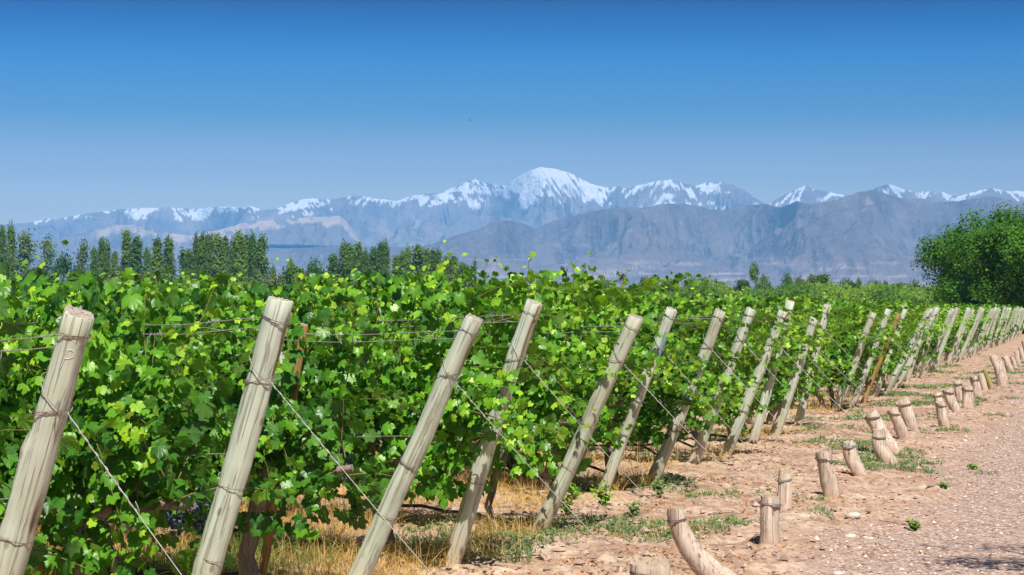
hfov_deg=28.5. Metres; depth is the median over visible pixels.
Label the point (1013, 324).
end post
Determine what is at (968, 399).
anchor stake
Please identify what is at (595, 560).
twigs
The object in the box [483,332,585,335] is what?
trellis wire
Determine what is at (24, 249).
poplar tree
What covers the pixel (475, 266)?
poplar tree
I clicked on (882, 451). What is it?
anchor stake
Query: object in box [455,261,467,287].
poplar tree
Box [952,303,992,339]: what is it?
grapevine
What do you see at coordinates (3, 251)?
poplar tree
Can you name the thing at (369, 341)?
trellis wire
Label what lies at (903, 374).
end post
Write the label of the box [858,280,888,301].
round tree
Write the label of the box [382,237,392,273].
poplar tree
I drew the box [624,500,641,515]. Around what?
leafy weed
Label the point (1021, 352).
anchor stake
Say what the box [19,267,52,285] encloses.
round tree
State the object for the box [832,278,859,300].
round tree
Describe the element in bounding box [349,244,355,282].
poplar tree
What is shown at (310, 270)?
round tree
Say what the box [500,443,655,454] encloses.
drip hose
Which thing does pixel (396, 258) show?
poplar tree
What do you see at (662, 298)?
grapevine
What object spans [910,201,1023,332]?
pepper tree
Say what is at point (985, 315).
grapevine
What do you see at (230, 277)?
round tree
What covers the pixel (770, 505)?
anchor stake
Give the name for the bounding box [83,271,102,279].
round tree
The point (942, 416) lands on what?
anchor stake
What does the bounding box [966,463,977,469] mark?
leafy weed
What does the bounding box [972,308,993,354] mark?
end post
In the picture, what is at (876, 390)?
end post
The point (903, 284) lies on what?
round tree
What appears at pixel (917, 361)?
grapevine
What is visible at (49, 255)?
poplar tree
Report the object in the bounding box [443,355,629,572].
guy wire
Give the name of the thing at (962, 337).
grapevine
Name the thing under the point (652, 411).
grapevine
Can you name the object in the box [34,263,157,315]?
grapevine
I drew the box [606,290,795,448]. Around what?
grapevine
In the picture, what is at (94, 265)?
poplar tree
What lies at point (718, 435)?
drip hose
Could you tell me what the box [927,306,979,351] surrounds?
grapevine
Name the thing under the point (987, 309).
grapevine
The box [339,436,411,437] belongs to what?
trellis wire
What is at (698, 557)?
anchor stake
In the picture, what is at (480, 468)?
end post
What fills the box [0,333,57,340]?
trellis wire
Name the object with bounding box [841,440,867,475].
anchor stake
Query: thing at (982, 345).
end post
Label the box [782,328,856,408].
guy wire
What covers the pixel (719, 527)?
weed blades
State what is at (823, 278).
round tree
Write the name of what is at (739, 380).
guy wire
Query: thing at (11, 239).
poplar tree
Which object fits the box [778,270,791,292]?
round tree
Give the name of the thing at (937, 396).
anchor stake
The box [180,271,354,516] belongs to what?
grapevine
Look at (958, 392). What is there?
anchor stake
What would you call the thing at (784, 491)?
anchor stake
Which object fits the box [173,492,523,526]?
drip hose
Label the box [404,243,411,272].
poplar tree
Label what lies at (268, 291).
grapevine
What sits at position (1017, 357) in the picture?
anchor stake
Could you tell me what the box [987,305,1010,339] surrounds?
grapevine
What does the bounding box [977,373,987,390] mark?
anchor stake
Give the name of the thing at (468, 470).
grapevine
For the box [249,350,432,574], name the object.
guy wire
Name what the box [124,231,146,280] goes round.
poplar tree
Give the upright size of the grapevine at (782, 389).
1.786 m
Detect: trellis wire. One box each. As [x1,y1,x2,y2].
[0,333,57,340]
[0,346,54,359]
[1,317,261,331]
[27,327,259,344]
[160,334,454,346]
[177,453,225,456]
[193,321,518,329]
[200,327,457,343]
[231,314,516,323]
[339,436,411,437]
[367,324,623,334]
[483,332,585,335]
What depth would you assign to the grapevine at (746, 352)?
21.62 m
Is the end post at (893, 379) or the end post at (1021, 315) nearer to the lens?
the end post at (893, 379)
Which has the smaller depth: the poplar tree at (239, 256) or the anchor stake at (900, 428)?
the anchor stake at (900, 428)
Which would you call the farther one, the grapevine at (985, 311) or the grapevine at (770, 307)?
the grapevine at (985, 311)
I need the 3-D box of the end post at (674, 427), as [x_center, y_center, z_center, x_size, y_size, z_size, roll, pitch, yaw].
[1.486,1.138,17.866,0.156,2.042,0.131,21,9,-2]
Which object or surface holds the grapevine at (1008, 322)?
on the ground at (814, 524)
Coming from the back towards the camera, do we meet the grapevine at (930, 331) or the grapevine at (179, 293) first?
the grapevine at (930, 331)
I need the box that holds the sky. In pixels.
[0,0,1023,224]
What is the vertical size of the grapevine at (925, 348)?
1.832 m
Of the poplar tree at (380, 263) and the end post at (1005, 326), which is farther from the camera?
the poplar tree at (380, 263)
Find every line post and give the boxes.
[258,323,307,574]
[635,310,664,451]
[745,310,770,424]
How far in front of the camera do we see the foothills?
6246.61 m
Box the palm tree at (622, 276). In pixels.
[617,273,627,288]
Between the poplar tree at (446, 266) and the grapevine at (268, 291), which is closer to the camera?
the grapevine at (268, 291)
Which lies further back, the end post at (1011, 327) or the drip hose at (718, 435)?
the end post at (1011, 327)
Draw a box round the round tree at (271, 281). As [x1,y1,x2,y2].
[237,275,282,289]
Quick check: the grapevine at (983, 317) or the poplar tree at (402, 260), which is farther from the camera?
the poplar tree at (402, 260)
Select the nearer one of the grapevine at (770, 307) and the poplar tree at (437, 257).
the grapevine at (770, 307)
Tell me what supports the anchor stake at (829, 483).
on the ground at (814, 524)
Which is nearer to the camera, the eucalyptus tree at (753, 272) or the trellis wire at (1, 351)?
the trellis wire at (1, 351)
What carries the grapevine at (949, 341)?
on the ground at (814, 524)
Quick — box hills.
[0,216,366,266]
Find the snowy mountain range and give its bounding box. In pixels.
[0,167,1023,247]
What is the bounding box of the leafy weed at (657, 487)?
[648,476,670,497]
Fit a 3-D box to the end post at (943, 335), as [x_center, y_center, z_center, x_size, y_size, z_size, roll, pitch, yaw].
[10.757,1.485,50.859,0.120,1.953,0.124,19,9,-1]
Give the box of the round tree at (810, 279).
[806,273,815,289]
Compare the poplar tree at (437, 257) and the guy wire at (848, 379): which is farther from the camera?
the poplar tree at (437, 257)
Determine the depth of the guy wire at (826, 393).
21.08 m
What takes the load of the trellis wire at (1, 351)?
attached to the end post at (33, 472)
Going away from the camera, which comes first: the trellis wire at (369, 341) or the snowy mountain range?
the trellis wire at (369, 341)
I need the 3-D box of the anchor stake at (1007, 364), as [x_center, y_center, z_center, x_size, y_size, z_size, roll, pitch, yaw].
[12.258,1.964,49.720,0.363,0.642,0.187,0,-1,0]
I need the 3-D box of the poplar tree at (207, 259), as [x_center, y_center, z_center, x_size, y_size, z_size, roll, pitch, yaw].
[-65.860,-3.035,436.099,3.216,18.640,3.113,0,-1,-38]
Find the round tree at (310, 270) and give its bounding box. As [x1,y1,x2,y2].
[303,256,335,279]
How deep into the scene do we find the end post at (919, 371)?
45.26 m
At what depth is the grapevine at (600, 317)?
17.08 m
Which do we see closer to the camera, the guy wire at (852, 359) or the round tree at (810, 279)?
the guy wire at (852, 359)
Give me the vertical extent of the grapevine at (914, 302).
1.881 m
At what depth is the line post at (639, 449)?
21.93 m
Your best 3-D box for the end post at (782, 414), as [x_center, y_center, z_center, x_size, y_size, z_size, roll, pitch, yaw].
[3.464,1.260,25.094,0.153,1.892,0.153,18,8,-1]
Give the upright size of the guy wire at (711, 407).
1.136 m
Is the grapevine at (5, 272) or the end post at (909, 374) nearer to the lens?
the grapevine at (5, 272)
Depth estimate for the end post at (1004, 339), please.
90.57 m
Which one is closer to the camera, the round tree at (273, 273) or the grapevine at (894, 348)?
the grapevine at (894, 348)
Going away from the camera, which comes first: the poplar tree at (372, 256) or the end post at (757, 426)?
the end post at (757, 426)
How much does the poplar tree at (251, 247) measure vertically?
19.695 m
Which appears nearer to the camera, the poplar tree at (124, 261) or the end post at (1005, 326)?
the end post at (1005, 326)
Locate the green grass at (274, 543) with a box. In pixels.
[34,513,492,574]
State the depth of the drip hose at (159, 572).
11.34 m
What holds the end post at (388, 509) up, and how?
on the ground at (814, 524)
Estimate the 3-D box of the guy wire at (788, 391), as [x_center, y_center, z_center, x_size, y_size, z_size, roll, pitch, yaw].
[2.687,0.970,19.637,1.188,1.111,0.115,-1,-1,43]
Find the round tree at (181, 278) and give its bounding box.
[173,270,202,285]
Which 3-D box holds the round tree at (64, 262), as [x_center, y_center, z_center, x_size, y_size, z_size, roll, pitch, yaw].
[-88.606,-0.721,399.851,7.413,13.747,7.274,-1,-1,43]
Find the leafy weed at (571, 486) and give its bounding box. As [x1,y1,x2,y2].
[568,482,583,497]
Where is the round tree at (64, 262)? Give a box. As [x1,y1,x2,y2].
[49,249,82,285]
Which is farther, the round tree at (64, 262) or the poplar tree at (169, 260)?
the poplar tree at (169, 260)
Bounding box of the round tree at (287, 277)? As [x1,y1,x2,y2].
[275,264,304,285]
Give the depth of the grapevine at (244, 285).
18.95 m
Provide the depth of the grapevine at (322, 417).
10.74 m
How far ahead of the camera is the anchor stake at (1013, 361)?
53.42 m
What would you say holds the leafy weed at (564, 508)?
on the ground at (814, 524)
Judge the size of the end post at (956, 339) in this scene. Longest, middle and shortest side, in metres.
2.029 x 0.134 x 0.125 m
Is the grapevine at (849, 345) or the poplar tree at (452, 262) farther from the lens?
the poplar tree at (452, 262)
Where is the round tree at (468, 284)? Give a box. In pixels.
[461,279,479,287]
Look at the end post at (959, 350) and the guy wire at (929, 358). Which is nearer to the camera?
the guy wire at (929, 358)
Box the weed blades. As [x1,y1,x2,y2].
[294,361,1023,564]
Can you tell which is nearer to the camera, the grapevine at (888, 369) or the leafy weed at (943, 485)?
the leafy weed at (943, 485)
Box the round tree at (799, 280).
[789,276,807,300]
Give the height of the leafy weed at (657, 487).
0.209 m
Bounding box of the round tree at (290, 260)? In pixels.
[287,253,293,283]
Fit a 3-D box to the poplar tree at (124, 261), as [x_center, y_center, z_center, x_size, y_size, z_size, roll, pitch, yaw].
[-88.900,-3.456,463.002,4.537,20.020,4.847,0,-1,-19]
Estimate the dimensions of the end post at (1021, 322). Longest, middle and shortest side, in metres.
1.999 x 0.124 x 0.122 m
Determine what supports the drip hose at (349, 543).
on the ground at (814, 524)
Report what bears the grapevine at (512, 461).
on the ground at (814, 524)
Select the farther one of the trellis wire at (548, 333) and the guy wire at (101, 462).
the trellis wire at (548, 333)
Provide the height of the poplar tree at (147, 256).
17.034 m
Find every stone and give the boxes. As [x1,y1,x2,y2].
[832,571,842,574]
[844,533,856,537]
[845,512,860,518]
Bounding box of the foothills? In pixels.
[15,190,1023,292]
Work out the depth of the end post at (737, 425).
21.38 m
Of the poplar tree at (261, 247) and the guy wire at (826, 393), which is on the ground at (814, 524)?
the poplar tree at (261, 247)
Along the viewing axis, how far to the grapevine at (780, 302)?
32.57 m
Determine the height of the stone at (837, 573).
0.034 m
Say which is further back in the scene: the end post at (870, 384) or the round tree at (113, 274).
the round tree at (113, 274)
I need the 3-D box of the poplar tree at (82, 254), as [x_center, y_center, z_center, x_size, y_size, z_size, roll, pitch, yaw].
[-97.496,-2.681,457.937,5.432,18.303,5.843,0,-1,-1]
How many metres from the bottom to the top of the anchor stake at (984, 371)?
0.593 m
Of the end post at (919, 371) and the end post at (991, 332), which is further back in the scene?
the end post at (991, 332)
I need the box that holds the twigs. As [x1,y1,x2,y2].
[376,380,1017,574]
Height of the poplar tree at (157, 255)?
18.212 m
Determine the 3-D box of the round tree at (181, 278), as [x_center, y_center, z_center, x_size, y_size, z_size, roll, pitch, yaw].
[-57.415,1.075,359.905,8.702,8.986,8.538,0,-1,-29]
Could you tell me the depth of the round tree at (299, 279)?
229.06 m
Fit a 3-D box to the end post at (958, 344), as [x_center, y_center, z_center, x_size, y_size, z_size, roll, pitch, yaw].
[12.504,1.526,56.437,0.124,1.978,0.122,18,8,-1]
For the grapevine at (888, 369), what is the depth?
35.85 m
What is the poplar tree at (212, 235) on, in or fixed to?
on the ground at (814, 524)
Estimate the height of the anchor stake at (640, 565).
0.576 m
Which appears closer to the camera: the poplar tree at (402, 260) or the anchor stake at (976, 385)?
the anchor stake at (976, 385)
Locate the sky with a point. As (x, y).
(106, 105)
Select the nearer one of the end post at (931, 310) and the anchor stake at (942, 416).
the anchor stake at (942, 416)
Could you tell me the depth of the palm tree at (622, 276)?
359.85 m
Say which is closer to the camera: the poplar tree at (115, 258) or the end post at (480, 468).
the end post at (480, 468)
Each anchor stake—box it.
[629,554,669,574]
[666,505,737,574]
[759,492,783,547]
[775,469,792,511]
[815,447,840,497]
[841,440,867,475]
[863,409,902,453]
[872,428,898,464]
[887,407,910,438]
[896,396,918,430]
[932,391,947,413]
[935,401,949,427]
[942,385,960,411]
[953,379,962,401]
[961,384,974,407]
[969,375,982,397]
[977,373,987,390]
[981,367,993,389]
[989,354,1006,386]
[999,360,1007,380]
[1001,354,1013,371]
[1010,355,1017,367]
[1014,350,1020,364]
[1018,347,1023,359]
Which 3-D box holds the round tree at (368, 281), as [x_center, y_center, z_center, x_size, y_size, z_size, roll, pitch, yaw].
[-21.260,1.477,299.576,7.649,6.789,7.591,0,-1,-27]
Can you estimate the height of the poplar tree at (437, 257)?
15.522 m
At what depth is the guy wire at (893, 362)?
29.52 m
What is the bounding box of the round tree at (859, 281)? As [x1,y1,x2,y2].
[856,277,861,286]
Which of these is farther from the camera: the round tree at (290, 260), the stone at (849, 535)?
the round tree at (290, 260)
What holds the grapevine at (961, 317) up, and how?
on the ground at (814, 524)
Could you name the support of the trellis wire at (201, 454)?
attached to the end post at (210, 559)
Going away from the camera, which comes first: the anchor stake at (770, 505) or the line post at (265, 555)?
the line post at (265, 555)
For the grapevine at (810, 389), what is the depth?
26.76 m
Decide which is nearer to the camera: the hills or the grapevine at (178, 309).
the grapevine at (178, 309)
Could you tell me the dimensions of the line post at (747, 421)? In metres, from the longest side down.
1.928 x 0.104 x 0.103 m
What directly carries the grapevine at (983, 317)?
on the ground at (814, 524)
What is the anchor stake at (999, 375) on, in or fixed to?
on the ground at (814, 524)
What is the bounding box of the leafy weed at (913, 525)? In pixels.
[906,517,921,530]
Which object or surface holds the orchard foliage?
on the ground at (814, 524)
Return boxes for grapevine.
[0,240,68,567]
[0,267,295,574]
[0,281,116,574]
[0,282,114,523]
[4,277,255,573]
[14,289,129,532]
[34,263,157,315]
[58,268,443,574]
[77,274,250,531]
[96,274,255,319]
[146,268,282,308]
[156,282,368,546]
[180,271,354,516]
[228,277,334,337]
[256,240,613,555]
[275,257,460,506]
[307,265,440,359]
[366,279,569,482]
[370,251,681,525]
[449,294,578,479]
[487,270,723,490]
[559,286,767,478]
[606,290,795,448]
[612,293,710,314]
[646,287,825,450]
[659,291,749,421]
[675,292,834,432]
[697,303,854,433]
[728,295,798,404]
[730,289,872,424]
[738,295,814,333]
[792,299,908,410]
[796,300,908,406]
[804,297,925,402]
[816,300,873,311]
[835,302,932,393]
[840,294,939,388]
[856,303,944,387]
[864,299,943,381]
[891,301,951,375]
[898,302,945,361]
[901,306,954,371]
[909,302,952,351]
[910,302,965,367]
[920,304,976,352]
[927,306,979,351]
[937,302,974,359]
[940,307,972,360]
[944,305,995,343]
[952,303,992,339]
[955,305,996,354]
[965,309,995,331]
[968,305,991,350]
[972,305,997,338]
[980,305,1004,347]
[986,305,1015,334]
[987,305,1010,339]
[989,304,1019,333]
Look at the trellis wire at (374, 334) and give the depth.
10.62 m
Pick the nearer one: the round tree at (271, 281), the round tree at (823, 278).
the round tree at (271, 281)
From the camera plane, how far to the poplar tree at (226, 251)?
486.55 m
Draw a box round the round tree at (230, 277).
[208,271,240,292]
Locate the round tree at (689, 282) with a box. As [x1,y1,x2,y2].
[681,274,702,296]
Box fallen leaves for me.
[184,362,1023,574]
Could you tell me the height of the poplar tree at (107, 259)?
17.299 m
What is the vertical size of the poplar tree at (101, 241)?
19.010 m
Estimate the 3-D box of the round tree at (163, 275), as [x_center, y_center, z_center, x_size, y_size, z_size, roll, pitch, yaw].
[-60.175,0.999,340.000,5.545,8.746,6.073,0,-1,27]
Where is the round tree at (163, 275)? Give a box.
[141,268,170,291]
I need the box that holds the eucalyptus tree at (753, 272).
[749,261,774,291]
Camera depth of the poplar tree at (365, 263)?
436.57 m
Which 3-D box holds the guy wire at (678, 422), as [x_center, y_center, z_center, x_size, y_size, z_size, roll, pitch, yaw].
[1.209,0.930,13.862,1.035,1.077,0.128,0,-1,17]
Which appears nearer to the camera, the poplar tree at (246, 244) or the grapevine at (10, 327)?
the grapevine at (10, 327)
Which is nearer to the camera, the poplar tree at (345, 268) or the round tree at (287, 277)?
the round tree at (287, 277)
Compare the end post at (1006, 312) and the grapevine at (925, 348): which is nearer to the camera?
the grapevine at (925, 348)
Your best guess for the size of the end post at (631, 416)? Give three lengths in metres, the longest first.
2.042 x 0.147 x 0.134 m
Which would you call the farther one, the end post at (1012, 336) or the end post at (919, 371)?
the end post at (1012, 336)
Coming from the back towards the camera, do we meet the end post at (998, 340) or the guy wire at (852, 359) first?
the end post at (998, 340)
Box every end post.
[0,303,94,574]
[191,296,292,574]
[347,313,482,574]
[442,298,541,565]
[530,313,642,531]
[598,307,676,490]
[646,308,725,482]
[688,307,755,464]
[721,310,787,455]
[748,300,794,442]
[770,316,818,435]
[794,304,830,425]
[832,312,876,411]
[849,308,891,406]
[860,313,900,403]
[872,308,906,396]
[884,310,930,392]
[893,307,939,387]
[897,308,933,382]
[904,308,929,381]
[914,313,938,378]
[921,310,952,375]
[929,310,953,368]
[930,307,959,371]
[945,307,970,366]
[950,309,971,363]
[955,310,974,359]
[956,307,982,362]
[962,308,984,358]
[967,327,979,357]
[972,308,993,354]
[979,309,997,351]
[984,307,999,350]
[989,307,1009,347]
[990,307,1005,347]
[995,309,1009,346]
[999,307,1011,344]
[1001,308,1016,343]
[1002,309,1014,343]
[1005,309,1017,342]
[1007,307,1019,341]
[1010,307,1022,340]
[1013,308,1023,338]
[1014,315,1023,338]
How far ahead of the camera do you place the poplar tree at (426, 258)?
432.72 m
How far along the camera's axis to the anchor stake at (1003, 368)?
44.58 m
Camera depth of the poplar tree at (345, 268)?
445.33 m
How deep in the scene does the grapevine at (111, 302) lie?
13.78 m
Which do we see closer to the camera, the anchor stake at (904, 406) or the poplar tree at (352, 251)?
the anchor stake at (904, 406)
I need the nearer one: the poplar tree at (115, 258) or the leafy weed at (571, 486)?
the leafy weed at (571, 486)
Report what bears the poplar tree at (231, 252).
on the ground at (814, 524)
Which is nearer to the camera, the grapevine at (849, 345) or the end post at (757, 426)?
the end post at (757, 426)
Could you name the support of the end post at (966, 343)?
on the ground at (814, 524)
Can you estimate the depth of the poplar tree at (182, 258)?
467.83 m
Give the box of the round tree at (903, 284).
[887,282,911,299]
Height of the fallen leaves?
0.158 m
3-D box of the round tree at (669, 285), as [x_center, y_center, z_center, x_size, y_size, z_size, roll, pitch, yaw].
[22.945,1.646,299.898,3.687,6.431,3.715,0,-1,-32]
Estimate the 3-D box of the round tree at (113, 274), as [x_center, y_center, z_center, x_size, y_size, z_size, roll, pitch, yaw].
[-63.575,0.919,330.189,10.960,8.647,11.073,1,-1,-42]
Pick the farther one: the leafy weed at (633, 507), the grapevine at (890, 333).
the grapevine at (890, 333)
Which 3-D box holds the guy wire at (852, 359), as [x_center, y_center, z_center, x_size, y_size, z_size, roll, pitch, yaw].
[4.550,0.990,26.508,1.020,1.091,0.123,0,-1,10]
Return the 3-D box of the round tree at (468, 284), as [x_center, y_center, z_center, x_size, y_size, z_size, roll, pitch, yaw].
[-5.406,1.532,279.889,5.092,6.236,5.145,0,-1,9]
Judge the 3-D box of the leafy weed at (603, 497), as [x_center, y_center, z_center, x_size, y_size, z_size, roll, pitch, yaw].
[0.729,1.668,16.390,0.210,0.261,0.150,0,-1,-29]
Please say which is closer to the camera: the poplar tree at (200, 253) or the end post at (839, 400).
the end post at (839, 400)
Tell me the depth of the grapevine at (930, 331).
39.55 m
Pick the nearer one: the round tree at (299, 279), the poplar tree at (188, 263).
the round tree at (299, 279)
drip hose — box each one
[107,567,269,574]
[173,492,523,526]
[191,524,428,557]
[463,467,589,490]
[492,460,637,481]
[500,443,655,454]
[598,441,705,450]
[664,432,726,437]
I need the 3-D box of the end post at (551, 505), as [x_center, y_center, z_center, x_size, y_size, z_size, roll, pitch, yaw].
[0.458,1.108,14.139,0.144,2.041,0.142,23,10,-2]
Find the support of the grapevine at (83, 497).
on the ground at (814, 524)
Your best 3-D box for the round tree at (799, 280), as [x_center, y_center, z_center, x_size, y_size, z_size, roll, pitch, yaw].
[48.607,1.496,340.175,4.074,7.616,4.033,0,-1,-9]
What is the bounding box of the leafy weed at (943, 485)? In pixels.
[936,481,949,488]
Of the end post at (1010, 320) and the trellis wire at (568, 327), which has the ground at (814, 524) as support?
the end post at (1010, 320)
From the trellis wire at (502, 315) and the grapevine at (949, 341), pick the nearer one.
the trellis wire at (502, 315)
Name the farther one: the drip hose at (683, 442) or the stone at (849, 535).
the drip hose at (683, 442)
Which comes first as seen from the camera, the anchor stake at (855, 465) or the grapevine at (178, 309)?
the grapevine at (178, 309)
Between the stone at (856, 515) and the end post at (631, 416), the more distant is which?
the end post at (631, 416)
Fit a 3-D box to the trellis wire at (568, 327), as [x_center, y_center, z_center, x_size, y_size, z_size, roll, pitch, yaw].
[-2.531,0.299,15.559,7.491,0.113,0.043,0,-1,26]
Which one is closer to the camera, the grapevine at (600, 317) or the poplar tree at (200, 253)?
the grapevine at (600, 317)
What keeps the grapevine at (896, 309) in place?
on the ground at (814, 524)
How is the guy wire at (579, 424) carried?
attached to the end post at (480, 468)
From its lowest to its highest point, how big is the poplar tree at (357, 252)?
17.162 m
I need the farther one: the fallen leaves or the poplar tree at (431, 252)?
the poplar tree at (431, 252)
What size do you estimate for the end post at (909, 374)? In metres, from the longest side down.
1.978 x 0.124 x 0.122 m
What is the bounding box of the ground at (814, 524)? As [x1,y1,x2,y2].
[34,296,1023,574]
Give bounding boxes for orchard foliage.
[35,277,953,304]
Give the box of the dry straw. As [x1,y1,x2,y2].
[31,388,891,574]
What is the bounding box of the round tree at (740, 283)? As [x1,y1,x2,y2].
[733,279,750,291]
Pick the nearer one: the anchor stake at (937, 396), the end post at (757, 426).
the end post at (757, 426)
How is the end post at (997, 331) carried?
on the ground at (814, 524)
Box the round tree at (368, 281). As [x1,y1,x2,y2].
[352,278,378,288]
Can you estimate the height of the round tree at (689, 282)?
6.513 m
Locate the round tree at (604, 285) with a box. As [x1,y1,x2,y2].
[593,278,610,290]
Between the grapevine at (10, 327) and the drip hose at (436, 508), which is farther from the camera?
the drip hose at (436, 508)
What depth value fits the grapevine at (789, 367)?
23.57 m
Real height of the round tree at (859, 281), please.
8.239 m
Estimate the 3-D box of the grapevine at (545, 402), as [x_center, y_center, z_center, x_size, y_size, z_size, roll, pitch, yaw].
[-0.094,0.820,14.405,2.424,2.146,1.264,0,-1,27]
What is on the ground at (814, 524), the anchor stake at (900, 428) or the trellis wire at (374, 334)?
the anchor stake at (900, 428)
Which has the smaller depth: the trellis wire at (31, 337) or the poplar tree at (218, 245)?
the trellis wire at (31, 337)
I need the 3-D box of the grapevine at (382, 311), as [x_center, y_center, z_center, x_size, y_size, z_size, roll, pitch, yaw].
[-1.090,0.825,14.911,1.819,2.112,1.437,0,-1,26]
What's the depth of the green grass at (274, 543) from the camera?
12.49 m
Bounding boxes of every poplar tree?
[0,224,9,280]
[5,220,17,280]
[11,225,39,282]
[32,233,60,278]
[73,239,91,274]
[87,245,99,276]
[97,236,106,273]
[101,239,112,273]
[110,251,119,271]
[116,229,132,281]
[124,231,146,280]
[142,247,151,272]
[148,235,163,274]
[160,234,180,282]
[176,246,186,274]
[180,248,197,277]
[191,231,198,276]
[194,230,205,280]
[202,232,214,280]
[209,229,214,277]
[210,232,227,276]
[221,235,228,274]
[226,236,235,276]
[229,229,248,284]
[242,234,249,280]
[245,229,257,280]
[250,233,271,281]
[326,251,338,281]
[334,239,355,284]
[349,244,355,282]
[351,241,362,284]
[358,247,372,278]
[368,246,377,275]
[375,240,385,276]
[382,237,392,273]
[389,253,400,274]
[397,250,407,281]
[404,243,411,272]
[406,243,424,277]
[421,248,432,279]
[429,246,435,275]
[430,248,445,284]
[441,255,449,282]
[445,255,460,282]
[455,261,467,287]
[472,257,477,283]
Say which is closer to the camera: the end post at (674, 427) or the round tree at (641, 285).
the end post at (674, 427)
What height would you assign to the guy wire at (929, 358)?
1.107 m
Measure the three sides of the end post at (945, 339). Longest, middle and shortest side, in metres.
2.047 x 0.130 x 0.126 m
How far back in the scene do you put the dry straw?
13.85 m
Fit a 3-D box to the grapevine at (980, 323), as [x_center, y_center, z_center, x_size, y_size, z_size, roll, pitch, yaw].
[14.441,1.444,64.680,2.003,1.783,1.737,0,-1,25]
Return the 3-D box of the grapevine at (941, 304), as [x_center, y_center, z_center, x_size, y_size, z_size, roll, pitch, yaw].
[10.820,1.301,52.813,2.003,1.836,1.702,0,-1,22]
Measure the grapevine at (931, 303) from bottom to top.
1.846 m
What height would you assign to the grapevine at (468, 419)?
2.135 m
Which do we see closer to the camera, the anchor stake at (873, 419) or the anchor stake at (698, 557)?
the anchor stake at (698, 557)
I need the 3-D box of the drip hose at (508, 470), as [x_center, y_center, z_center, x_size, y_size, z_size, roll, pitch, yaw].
[-3.087,1.666,19.088,8.350,0.213,0.105,0,-1,26]
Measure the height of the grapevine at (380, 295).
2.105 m
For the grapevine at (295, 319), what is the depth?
12.76 m
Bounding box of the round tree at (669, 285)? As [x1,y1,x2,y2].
[656,280,675,291]
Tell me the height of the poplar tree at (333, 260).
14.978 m
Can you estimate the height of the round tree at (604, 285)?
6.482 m
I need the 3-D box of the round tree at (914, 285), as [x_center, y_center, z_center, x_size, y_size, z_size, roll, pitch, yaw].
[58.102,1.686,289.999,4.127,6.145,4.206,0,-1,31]
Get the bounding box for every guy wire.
[40,372,181,574]
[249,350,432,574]
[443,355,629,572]
[512,344,667,518]
[614,347,759,502]
[655,334,777,479]
[703,333,781,424]
[737,330,841,445]
[770,333,871,436]
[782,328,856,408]
[815,348,886,412]
[819,323,885,393]
[863,327,924,394]
[901,329,960,388]
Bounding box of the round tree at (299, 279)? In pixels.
[277,273,308,291]
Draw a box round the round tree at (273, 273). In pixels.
[270,263,276,279]
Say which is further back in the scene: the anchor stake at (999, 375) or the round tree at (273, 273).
the round tree at (273, 273)
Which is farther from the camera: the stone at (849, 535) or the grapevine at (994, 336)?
the grapevine at (994, 336)
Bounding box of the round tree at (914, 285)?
[906,279,925,301]
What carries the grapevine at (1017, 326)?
on the ground at (814, 524)
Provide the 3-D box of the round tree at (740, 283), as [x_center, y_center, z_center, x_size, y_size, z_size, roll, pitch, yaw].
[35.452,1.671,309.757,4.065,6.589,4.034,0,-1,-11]
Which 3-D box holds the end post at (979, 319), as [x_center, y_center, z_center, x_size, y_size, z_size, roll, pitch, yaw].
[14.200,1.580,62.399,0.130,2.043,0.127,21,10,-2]
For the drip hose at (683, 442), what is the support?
on the ground at (814, 524)
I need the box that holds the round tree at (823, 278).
[811,273,831,300]
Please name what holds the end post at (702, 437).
on the ground at (814, 524)
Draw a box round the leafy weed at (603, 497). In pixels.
[590,478,615,505]
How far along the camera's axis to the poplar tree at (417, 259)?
455.60 m
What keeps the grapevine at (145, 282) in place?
on the ground at (814, 524)
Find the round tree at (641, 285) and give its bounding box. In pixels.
[639,276,654,293]
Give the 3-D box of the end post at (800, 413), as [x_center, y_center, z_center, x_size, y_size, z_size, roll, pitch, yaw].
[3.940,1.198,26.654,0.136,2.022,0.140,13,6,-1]
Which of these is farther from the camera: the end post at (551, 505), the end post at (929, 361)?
the end post at (929, 361)
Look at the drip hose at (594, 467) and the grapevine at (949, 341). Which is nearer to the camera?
the drip hose at (594, 467)
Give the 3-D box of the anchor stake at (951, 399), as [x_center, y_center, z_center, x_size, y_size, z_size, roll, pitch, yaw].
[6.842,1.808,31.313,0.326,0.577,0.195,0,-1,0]
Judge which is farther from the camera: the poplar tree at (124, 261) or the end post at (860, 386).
the poplar tree at (124, 261)
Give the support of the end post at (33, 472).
on the ground at (814, 524)
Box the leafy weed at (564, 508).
[559,492,576,515]
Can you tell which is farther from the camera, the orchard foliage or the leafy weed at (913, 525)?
the orchard foliage
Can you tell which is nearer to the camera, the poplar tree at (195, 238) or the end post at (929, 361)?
the end post at (929, 361)
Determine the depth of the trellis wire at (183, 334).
8.72 m
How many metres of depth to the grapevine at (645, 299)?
23.97 m
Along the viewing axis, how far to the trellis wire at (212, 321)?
8.61 m
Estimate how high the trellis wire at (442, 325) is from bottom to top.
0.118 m
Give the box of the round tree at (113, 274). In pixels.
[99,269,140,286]
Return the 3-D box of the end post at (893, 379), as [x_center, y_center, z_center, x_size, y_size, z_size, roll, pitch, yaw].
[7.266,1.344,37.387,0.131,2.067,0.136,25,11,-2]

